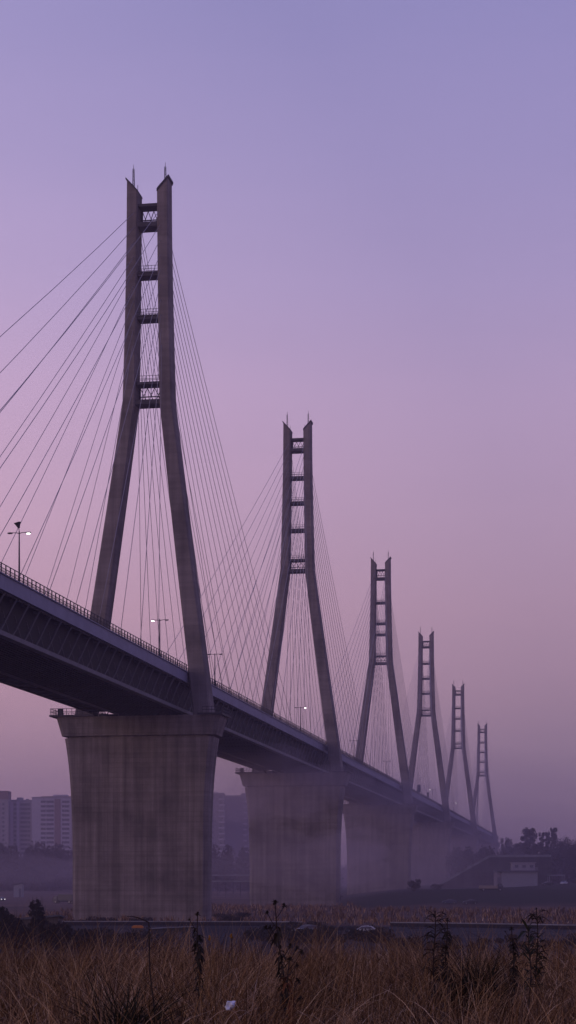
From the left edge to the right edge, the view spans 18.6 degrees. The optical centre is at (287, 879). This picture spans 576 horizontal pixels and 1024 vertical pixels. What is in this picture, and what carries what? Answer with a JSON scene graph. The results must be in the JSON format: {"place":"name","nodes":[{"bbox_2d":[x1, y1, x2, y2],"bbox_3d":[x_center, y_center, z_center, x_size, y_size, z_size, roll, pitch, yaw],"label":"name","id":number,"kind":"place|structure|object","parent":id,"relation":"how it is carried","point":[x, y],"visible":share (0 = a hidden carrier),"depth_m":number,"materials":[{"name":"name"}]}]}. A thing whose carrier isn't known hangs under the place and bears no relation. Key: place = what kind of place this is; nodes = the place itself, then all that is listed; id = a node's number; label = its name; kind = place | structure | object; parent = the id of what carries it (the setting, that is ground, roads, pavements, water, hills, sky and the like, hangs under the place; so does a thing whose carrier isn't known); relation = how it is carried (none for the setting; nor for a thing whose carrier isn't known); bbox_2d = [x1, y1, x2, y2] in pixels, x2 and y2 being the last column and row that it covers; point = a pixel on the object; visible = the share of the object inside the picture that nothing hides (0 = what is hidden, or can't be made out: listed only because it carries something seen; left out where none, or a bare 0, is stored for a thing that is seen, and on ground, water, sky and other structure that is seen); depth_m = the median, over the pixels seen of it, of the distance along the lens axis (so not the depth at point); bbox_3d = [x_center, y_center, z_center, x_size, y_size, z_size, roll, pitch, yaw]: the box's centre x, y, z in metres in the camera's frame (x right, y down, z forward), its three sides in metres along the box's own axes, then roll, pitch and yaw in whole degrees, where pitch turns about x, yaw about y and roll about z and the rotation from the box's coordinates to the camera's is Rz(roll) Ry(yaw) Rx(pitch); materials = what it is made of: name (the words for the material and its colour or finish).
{"place":"outdoors","nodes":[
{"label":"outdoors","id":0,"kind":"place"},
{"bbox_2d":[132,925,143,933],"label":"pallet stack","id":1,"kind":"object","parent":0,"point":[138,927],"visible":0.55,"depth_m":261.45,"materials":[{"name":"brown wood"}]},
{"bbox_2d":[207,1010,250,1023],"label":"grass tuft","id":2,"kind":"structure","parent":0,"point":[230,1016],"depth_m":11.61,"materials":[{"name":"brown plant"}]},
{"bbox_2d":[0,883,575,1023],"bbox_3d":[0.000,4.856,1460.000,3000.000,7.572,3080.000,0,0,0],"label":"ground","id":3,"kind":"structure","parent":0,"point":[539,896],"depth_m":541.65,"materials":[{"name":"brown soil"}]},
{"bbox_2d":[0,791,10,854],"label":"apartment block","id":4,"kind":"structure","parent":3,"relation":"on","point":[5,798],"depth_m":1300.00,"materials":[{"name":"grey concrete"}]},
{"bbox_2d":[0,906,31,950],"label":"bush","id":5,"kind":"object","parent":3,"relation":"on","point":[7,919],"visible":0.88,"depth_m":204.22,"materials":[{"name":"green plant"}]},
{"bbox_2d":[13,882,24,896],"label":"hut","id":6,"kind":"object","parent":3,"relation":"on","point":[18,889],"visible":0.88,"depth_m":720.00,"materials":[{"name":"white paint"}]},
{"bbox_2d":[10,797,31,857],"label":"apartment block","id":7,"kind":"structure","parent":3,"relation":"on","point":[20,823],"depth_m":1310.00,"materials":[{"name":"grey concrete"}]},
{"bbox_2d":[27,899,46,948],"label":"bush","id":8,"kind":"object","parent":3,"relation":"on","point":[37,914],"visible":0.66,"depth_m":211.69,"materials":[{"name":"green plant"}]},
{"bbox_2d":[20,914,64,929],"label":"shed","id":9,"kind":"structure","parent":3,"relation":"on","point":[51,918],"depth_m":232.00,"materials":[{"name":"grey wood"}]},
{"bbox_2d":[32,795,72,859],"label":"apartment block","id":10,"kind":"structure","parent":3,"relation":"on","point":[52,821],"depth_m":1290.00,"materials":[{"name":"grey concrete"}]},
{"bbox_2d":[37,920,72,952],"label":"bush","id":11,"kind":"object","parent":3,"relation":"on","point":[49,930],"visible":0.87,"depth_m":199.53,"materials":[{"name":"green plant"}]},
{"bbox_2d":[53,894,72,902],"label":"parked truck","id":12,"kind":"object","parent":3,"relation":"on","point":[59,898],"visible":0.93,"depth_m":588.85,"materials":[{"name":"paint"}]},
{"bbox_2d":[0,927,165,949],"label":"scrub","id":13,"kind":"object","parent":3,"relation":"on","point":[110,932],"visible":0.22,"depth_m":212.00,"materials":[{"name":"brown plant"}]},
{"bbox_2d":[70,928,104,950],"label":"bush","id":14,"kind":"object","parent":3,"relation":"on","point":[81,932],"visible":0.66,"depth_m":204.58,"materials":[{"name":"brown plant"}]},
{"bbox_2d":[70,916,153,920],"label":"scrub","id":15,"kind":"object","parent":3,"relation":"on","point":[111,919],"visible":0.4,"depth_m":336.33,"materials":[{"name":"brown plant"}]},
{"bbox_2d":[29,959,230,1023],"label":"grass tuft","id":16,"kind":"object","parent":3,"relation":"on","point":[133,1017],"visible":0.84,"depth_m":13.49,"materials":[{"name":"brown plant"}]},
{"bbox_2d":[49,706,230,920],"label":"bridge pier","id":17,"kind":"structure","parent":3,"relation":"on","point":[142,789],"depth_m":363.90,"materials":[{"name":"concrete"}]},
{"bbox_2d":[0,162,291,720],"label":"bridge tower","id":18,"kind":"structure","parent":17,"relation":"on","point":[134,402],"depth_m":365.40,"materials":[{"name":"concrete"}]},
{"bbox_2d":[0,562,188,713],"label":"bridge deck","id":19,"kind":"structure","parent":18,"relation":"hanging from","point":[55,650],"depth_m":300.79,"materials":[{"name":"concrete"}]},
{"bbox_2d":[7,522,30,580],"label":"street lamp","id":20,"kind":"object","parent":19,"relation":"on","point":[17,524],"visible":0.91,"depth_m":256.71,"materials":[{"name":"metal"}]},
{"bbox_2d":[151,619,168,656],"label":"street lamp","id":21,"kind":"object","parent":19,"relation":"on","point":[159,632],"visible":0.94,"depth_m":342.90,"materials":[{"name":"metal"}]},
{"bbox_2d":[127,916,157,1014],"bbox_3d":[-1.194,0.910,14.476,0.268,1.225,0.088,0,0,0],"label":"dead weed","id":22,"kind":"object","parent":3,"relation":"on","point":[149,935],"visible":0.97,"depth_m":14.50,"materials":[{"name":"brown plant"}]},
{"bbox_2d":[0,840,343,890],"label":"distant wood","id":23,"kind":"object","parent":3,"relation":"on","point":[35,868],"visible":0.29,"depth_m":974.15,"materials":[{"name":"green plant"}]},
{"bbox_2d":[151,926,192,940],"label":"hut","id":24,"kind":"object","parent":3,"relation":"on","point":[160,930],"visible":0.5,"depth_m":240.00,"materials":[{"name":"paint"}]},
{"bbox_2d":[175,932,181,940],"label":"door","id":25,"kind":"structure","parent":24,"relation":"in","point":[177,935],"depth_m":239.95,"materials":[{"name":"glass"}]},
{"bbox_2d":[62,921,301,925],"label":"concrete barrier","id":26,"kind":"object","parent":3,"relation":"on","point":[158,923],"visible":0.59,"depth_m":317.79,"materials":[{"name":"concrete"}]},
{"bbox_2d":[187,912,205,1023],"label":"dead weed","id":27,"kind":"object","parent":3,"relation":"on","point":[198,956],"visible":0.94,"depth_m":15.49,"materials":[{"name":"brown plant"}]},
{"bbox_2d":[212,792,224,860],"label":"apartment block","id":28,"kind":"structure","parent":3,"relation":"on","point":[218,827],"depth_m":1290.00,"materials":[{"name":"grey concrete"}]},
{"bbox_2d":[225,1001,235,1010],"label":"paper litter","id":29,"kind":"object","parent":3,"relation":"on","point":[230,1005],"visible":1,"depth_m":11.58,"materials":[{"name":"white paper"}]},
{"bbox_2d":[212,875,249,893],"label":"guard rail","id":30,"kind":"object","parent":3,"relation":"on","point":[233,880],"visible":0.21,"depth_m":839.95,"materials":[{"name":"metal"}]},
{"bbox_2d":[212,881,249,897],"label":"guard rail","id":31,"kind":"object","parent":3,"relation":"on","point":[231,881],"visible":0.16,"depth_m":699.95,"materials":[{"name":"metal"}]},
{"bbox_2d":[230,934,232,998],"bbox_3d":[-0.680,1.072,20.996,0.059,0.878,0.059,0,0,0],"label":"post","id":32,"kind":"object","parent":3,"relation":"on","point":[231,937],"visible":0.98,"depth_m":21.00,"materials":[{"name":"brown wood"}]},
{"bbox_2d":[212,912,251,920],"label":"bush","id":33,"kind":"object","parent":3,"relation":"on","point":[226,917],"visible":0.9,"depth_m":329.54,"materials":[{"name":"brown plant"}]},
{"bbox_2d":[225,793,248,874],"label":"apartment block","id":34,"kind":"structure","parent":3,"relation":"on","point":[236,827],"depth_m":1320.00,"materials":[{"name":"grey concrete"}]},
{"bbox_2d":[263,900,299,1020],"bbox_3d":[-0.063,0.836,15.005,0.330,1.342,0.178,0,0,22],"label":"dead weed","id":35,"kind":"object","parent":3,"relation":"on","point":[277,936],"visible":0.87,"depth_m":14.99,"materials":[{"name":"brown plant"}]},
{"bbox_2d":[0,954,573,1023],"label":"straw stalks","id":36,"kind":"object","parent":3,"relation":"on","point":[267,994],"visible":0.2,"depth_m":17.77,"materials":[{"name":"brown plant"}]},
{"bbox_2d":[0,903,575,1023],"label":"dry grass","id":37,"kind":"structure","parent":3,"relation":"on","point":[369,1002],"depth_m":18.35,"materials":[{"name":"brown plant"}]},
{"bbox_2d":[277,949,303,1023],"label":"dead weed","id":38,"kind":"object","parent":3,"relation":"on","point":[289,959],"visible":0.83,"depth_m":14.59,"materials":[{"name":"brown plant"}]},
{"bbox_2d":[235,767,352,905],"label":"bridge pier","id":39,"kind":"structure","parent":3,"relation":"on","point":[295,822],"depth_m":557.79,"materials":[{"name":"concrete"}]},
{"bbox_2d":[165,414,369,772],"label":"bridge tower","id":40,"kind":"structure","parent":39,"relation":"on","point":[286,567],"depth_m":558.93,"materials":[{"name":"concrete"}]},
{"bbox_2d":[107,678,324,770],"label":"bridge deck","id":41,"kind":"structure","parent":40,"relation":"hanging from","point":[257,739],"depth_m":469.33,"materials":[{"name":"concrete"}]},
{"bbox_2d":[208,653,222,683],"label":"street lamp","id":42,"kind":"object","parent":41,"relation":"on","point":[214,654],"visible":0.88,"depth_m":394.93,"materials":[{"name":"metal"}]},
{"bbox_2d":[295,707,306,728],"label":"street lamp","id":43,"kind":"object","parent":41,"relation":"on","point":[300,714],"visible":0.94,"depth_m":516.90,"materials":[{"name":"metal"}]},
{"bbox_2d":[18,901,575,924],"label":"field grass","id":44,"kind":"structure","parent":3,"relation":"on","point":[350,920],"depth_m":398.71,"materials":[{"name":"brown plant"}]},
{"bbox_2d":[284,921,325,928],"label":"bush","id":45,"kind":"object","parent":3,"relation":"on","point":[294,924],"visible":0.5,"depth_m":284.34,"materials":[{"name":"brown plant"}]},
{"bbox_2d":[244,924,394,944],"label":"scrub","id":46,"kind":"object","parent":3,"relation":"on","point":[264,934],"visible":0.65,"depth_m":236.72,"materials":[{"name":"brown plant"}]},
{"bbox_2d":[323,926,360,932],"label":"bush","id":47,"kind":"object","parent":3,"relation":"on","point":[348,928],"visible":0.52,"depth_m":277.27,"materials":[{"name":"brown plant"}]},
{"bbox_2d":[341,864,346,882],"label":"distant wood","id":48,"kind":"object","parent":3,"relation":"on","point":[344,868],"visible":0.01,"depth_m":1927.78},
{"bbox_2d":[347,928,364,938],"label":"bush","id":49,"kind":"object","parent":3,"relation":"on","point":[356,931],"visible":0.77,"depth_m":245.66,"materials":[{"name":"brown plant"}]},
{"bbox_2d":[342,801,419,894],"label":"bridge pier","id":50,"kind":"structure","parent":3,"relation":"on","point":[378,841],"depth_m":793.83,"materials":[{"name":"concrete"}]},
{"bbox_2d":[313,552,421,804],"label":"bridge tower","id":51,"kind":"structure","parent":50,"relation":"on","point":[393,695],"depth_m":794.49,"materials":[{"name":"concrete"}]},
{"bbox_2d":[266,740,399,803],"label":"bridge deck","id":52,"kind":"structure","parent":51,"relation":"hanging from","point":[367,784],"depth_m":692.25,"materials":[{"name":"concrete"}]},
{"bbox_2d":[407,879,421,890],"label":"bush","id":53,"kind":"object","parent":3,"relation":"on","point":[413,885],"visible":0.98,"depth_m":609.58,"materials":[{"name":"brown plant"}]},
{"bbox_2d":[411,819,455,884],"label":"bridge pier","id":54,"kind":"structure","parent":3,"relation":"on","point":[430,846],"depth_m":1030.20,"materials":[{"name":"concrete"}]},
{"bbox_2d":[387,627,454,821],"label":"bridge tower","id":55,"kind":"structure","parent":54,"relation":"on","point":[432,714],"depth_m":1031.38,"materials":[{"name":"concrete"}]},
{"bbox_2d":[358,782,440,820],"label":"bridge deck","id":56,"kind":"structure","parent":55,"relation":"hanging from","point":[428,809],"depth_m":935.65,"materials":[{"name":"concrete"}]},
{"bbox_2d":[419,910,453,1023],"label":"dead weed","id":57,"kind":"object","parent":3,"relation":"on","point":[434,937],"visible":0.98,"depth_m":16.99,"materials":[{"name":"brown plant"}]},
{"bbox_2d":[430,884,443,889],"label":"bush","id":58,"kind":"object","parent":3,"relation":"on","point":[432,885],"visible":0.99,"depth_m":639.60,"materials":[{"name":"brown plant"}]},
{"bbox_2d":[439,918,451,1008],"bbox_3d":[1.569,0.933,17.503,0.149,1.119,0.137,0,0,0],"label":"dead weed","id":59,"kind":"object","parent":3,"relation":"on","point":[445,953],"visible":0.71,"depth_m":17.49,"materials":[{"name":"brown plant"}]},
{"bbox_2d":[442,899,456,903],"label":"parked car","id":60,"kind":"object","parent":3,"relation":"on","point":[453,901],"visible":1,"depth_m":519.13,"materials":[{"name":"grey paint"}]},
{"bbox_2d":[449,832,481,874],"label":"bridge pier","id":61,"kind":"structure","parent":3,"relation":"on","point":[463,840],"depth_m":1305.44,"materials":[{"name":"concrete"}]},
{"bbox_2d":[434,681,478,833],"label":"bridge tower","id":62,"kind":"structure","parent":61,"relation":"on","point":[463,746],"depth_m":1307.35,"materials":[{"name":"concrete"}]},
{"bbox_2d":[414,804,469,832],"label":"bridge deck","id":63,"kind":"structure","parent":62,"relation":"hanging from","point":[461,824],"depth_m":1197.95,"materials":[{"name":"concrete"}]},
{"bbox_2d":[463,899,477,903],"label":"parked car","id":64,"kind":"object","parent":3,"relation":"on","point":[473,901],"visible":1,"depth_m":517.15,"materials":[{"name":"paint"}]},
{"bbox_2d":[388,933,575,950],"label":"scrub","id":65,"kind":"object","parent":3,"relation":"on","point":[496,940],"visible":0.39,"depth_m":212.31,"materials":[{"name":"brown plant"}]},
{"bbox_2d":[390,922,575,929],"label":"concrete barrier","id":66,"kind":"object","parent":3,"relation":"on","point":[487,925],"visible":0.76,"depth_m":302.77,"materials":[{"name":"concrete"}]},
{"bbox_2d":[394,939,572,1021],"bbox_3d":[1.977,1.036,18.011,1.904,0.871,1.809,0,0,0],"label":"grass tuft","id":67,"kind":"object","parent":3,"relation":"on","point":[478,973],"visible":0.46,"depth_m":17.91,"materials":[{"name":"brown plant"}]},
{"bbox_2d":[477,842,500,854],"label":"bridge pier","id":68,"kind":"structure","parent":3,"relation":"on","point":[496,846],"depth_m":1633.54,"materials":[{"name":"concrete"}]},
{"bbox_2d":[465,721,497,842],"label":"bridge tower","id":69,"kind":"structure","parent":68,"relation":"on","point":[488,789],"depth_m":1636.24,"materials":[{"name":"concrete"}]},
{"bbox_2d":[453,821,491,842],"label":"bridge deck","id":70,"kind":"structure","parent":69,"relation":"hanging from","point":[485,836],"depth_m":1511.75,"materials":[{"name":"concrete"}]},
{"bbox_2d":[478,832,498,843],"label":"bridge deck","id":71,"kind":"structure","parent":69,"relation":"hanging from","point":[491,840],"depth_m":1666.33,"materials":[{"name":"concrete"}]},
{"bbox_2d":[479,884,503,890],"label":"parked truck","id":72,"kind":"object","parent":3,"relation":"on","point":[499,887],"visible":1,"depth_m":588.90,"materials":[{"name":"paint"}]},
{"bbox_2d":[433,855,550,887],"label":"approach ramp","id":73,"kind":"structure","parent":3,"relation":"on","point":[477,874],"depth_m":745.00,"materials":[{"name":"concrete"}]},
{"bbox_2d":[500,837,512,849],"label":"bare tree","id":74,"kind":"object","parent":3,"relation":"on","point":[507,842],"visible":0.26,"depth_m":959.89,"materials":[{"name":"brown plant"}]},
{"bbox_2d":[445,845,575,882],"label":"distant wood","id":75,"kind":"object","parent":3,"relation":"on","point":[459,860],"visible":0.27,"depth_m":875.68,"materials":[{"name":"green plant"}]},
{"bbox_2d":[505,926,520,1018],"bbox_3d":[2.210,0.969,17.300,0.154,1.030,0.146,0,0,-39],"label":"dead weed","id":76,"kind":"object","parent":3,"relation":"on","point":[512,947],"visible":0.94,"depth_m":17.29,"materials":[{"name":"brown plant"}]},
{"bbox_2d":[493,862,538,886],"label":"building","id":77,"kind":"structure","parent":3,"relation":"on","point":[520,874],"depth_m":700.00,"materials":[{"name":"white paint"}]},
{"bbox_2d":[510,842,522,854],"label":"bare tree","id":78,"kind":"object","parent":3,"relation":"on","point":[516,848],"visible":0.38,"depth_m":928.91,"materials":[{"name":"brown plant"}]},
{"bbox_2d":[519,827,537,854],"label":"bare tree","id":79,"kind":"object","parent":3,"relation":"on","point":[528,838],"visible":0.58,"depth_m":903.75,"materials":[{"name":"brown plant"}]},
{"bbox_2d":[515,918,543,1023],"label":"dead weed","id":80,"kind":"object","parent":3,"relation":"on","point":[528,948],"visible":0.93,"depth_m":16.60,"materials":[{"name":"dry brown leaf"},{"name":"dry stem"}]},
{"bbox_2d":[522,908,554,1013],"bbox_3d":[2.413,0.873,16.987,0.338,1.217,0.253,0,0,0],"label":"dead weed","id":81,"kind":"object","parent":3,"relation":"on","point":[540,941],"visible":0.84,"depth_m":16.99,"materials":[{"name":"brown plant"}]},
{"bbox_2d":[538,832,544,850],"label":"bare tree","id":82,"kind":"object","parent":3,"relation":"on","point":[541,838],"visible":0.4,"depth_m":899.49,"materials":[{"name":"brown plant"}]},
{"bbox_2d":[544,832,549,854],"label":"bare tree","id":83,"kind":"object","parent":3,"relation":"on","point":[547,839],"visible":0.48,"depth_m":914.60,"materials":[{"name":"brown plant"}]},
{"bbox_2d":[541,882,552,884],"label":"parked car","id":84,"kind":"object","parent":3,"relation":"on","point":[548,883],"visible":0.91,"depth_m":679.19,"materials":[{"name":"paint"}]},
{"bbox_2d":[549,827,557,882],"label":"bare tree","id":85,"kind":"object","parent":3,"relation":"on","point":[553,834],"visible":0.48,"depth_m":904.37,"materials":[{"name":"black plant"}]},
{"bbox_2d":[547,875,564,881],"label":"carport","id":86,"kind":"object","parent":3,"relation":"on","point":[552,875],"visible":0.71,"depth_m":699.60,"materials":[{"name":"white paint"}]},
{"bbox_2d":[549,836,574,869],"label":"bare tree","id":87,"kind":"object","parent":3,"relation":"on","point":[560,844],"visible":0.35,"depth_m":888.38,"materials":[{"name":"black plant"}]},
{"bbox_2d":[559,839,575,882],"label":"bare tree","id":88,"kind":"object","parent":3,"relation":"on","point":[571,852],"visible":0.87,"depth_m":869.10,"materials":[{"name":"black plant"}]},
{"bbox_2d":[0,925,575,954],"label":"road","id":89,"kind":"structure","parent":0,"point":[232,929],"depth_m":262.26,"materials":[{"name":"grey asphalt"}]},
{"bbox_2d":[292,925,316,930],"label":"parked car","id":90,"kind":"object","parent":89,"relation":"on","point":[308,926],"visible":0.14,"depth_m":267.38,"materials":[{"name":"grey paint"}]},
{"bbox_2d":[357,926,374,930],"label":"parked car","id":91,"kind":"object","parent":89,"relation":"on","point":[367,927],"visible":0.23,"depth_m":261.09,"materials":[{"name":"white paint"}]},
{"bbox_2d":[0,0,575,875],"label":"sky","id":92,"kind":"structure","parent":0,"point":[374,201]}
]}

